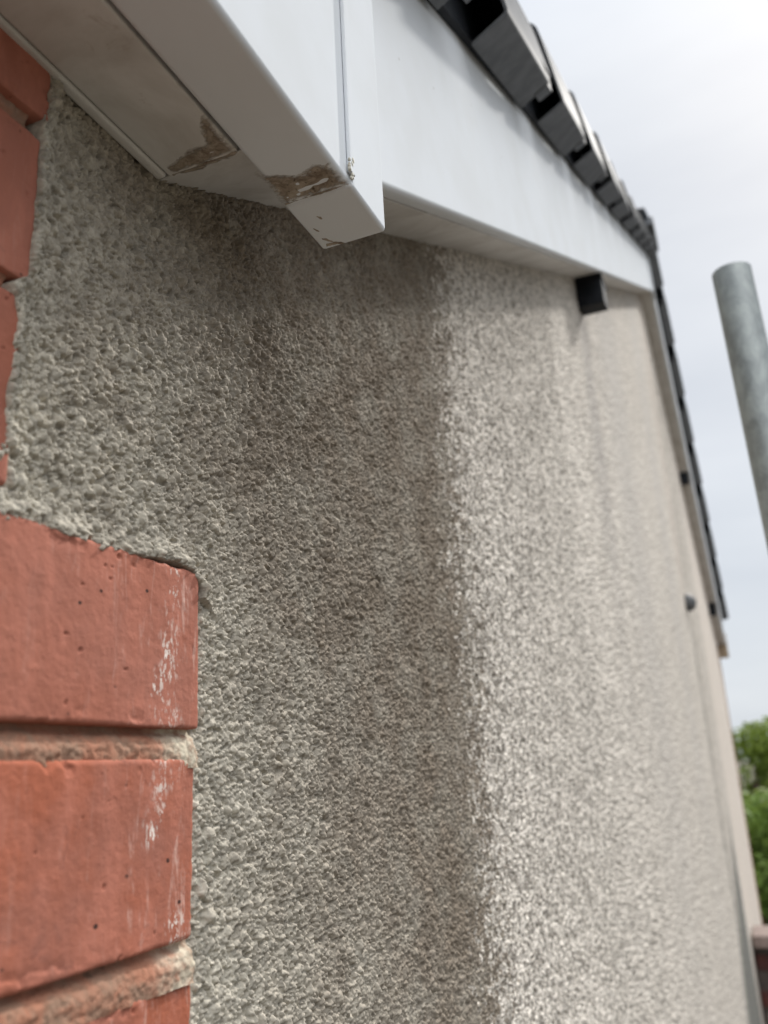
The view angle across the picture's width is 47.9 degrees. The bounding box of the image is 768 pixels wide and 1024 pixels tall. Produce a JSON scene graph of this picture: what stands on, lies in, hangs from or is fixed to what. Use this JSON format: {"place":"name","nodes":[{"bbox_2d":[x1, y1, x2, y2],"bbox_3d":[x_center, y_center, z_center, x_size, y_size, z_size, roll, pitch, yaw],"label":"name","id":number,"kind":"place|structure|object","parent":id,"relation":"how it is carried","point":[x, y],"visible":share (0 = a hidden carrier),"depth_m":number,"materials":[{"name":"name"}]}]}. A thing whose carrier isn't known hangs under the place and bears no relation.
{"place":"outdoors","nodes":[
{"label":"outdoors","id":0,"kind":"place"},
{"bbox_2d":[0,0,765,1023],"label":"gable house","id":1,"kind":"structure","parent":0,"point":[362,634],"depth_m":0.48,"materials":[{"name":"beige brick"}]},
{"bbox_2d":[518,0,767,760],"label":"sky","id":2,"kind":"structure","parent":0,"point":[674,93],"materials":[{"name":"white"}]},
{"bbox_2d":[737,761,764,793],"bbox_3d":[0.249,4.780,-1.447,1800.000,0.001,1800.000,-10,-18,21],"label":"ground","id":3,"kind":"structure","parent":0,"point":[739,767],"depth_m":254.04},
{"bbox_2d":[712,261,767,549],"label":"scaffold pole","id":4,"kind":"object","parent":3,"relation":"on","point":[742,323],"visible":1,"depth_m":1.06,"materials":[{"name":"metal"}]},
{"bbox_2d":[732,715,767,905],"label":"broadleaf tree","id":5,"kind":"object","parent":3,"relation":"on","point":[755,751],"visible":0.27,"depth_m":16.68,"materials":[{"name":"green plant"}]},
{"bbox_2d":[742,789,767,924],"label":"broadleaf tree","id":6,"kind":"object","parent":3,"relation":"on","point":[757,828],"visible":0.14,"depth_m":13.19,"materials":[{"name":"green plant"}]},
{"bbox_2d":[747,784,767,877],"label":"broadleaf tree","id":7,"kind":"object","parent":3,"relation":"on","point":[748,795],"visible":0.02,"depth_m":14.93,"materials":[{"name":"green plant"}]},
{"bbox_2d":[752,925,767,1023],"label":"brick side wall","id":8,"kind":"structure","parent":3,"relation":"on","point":[760,936],"depth_m":3.98,"materials":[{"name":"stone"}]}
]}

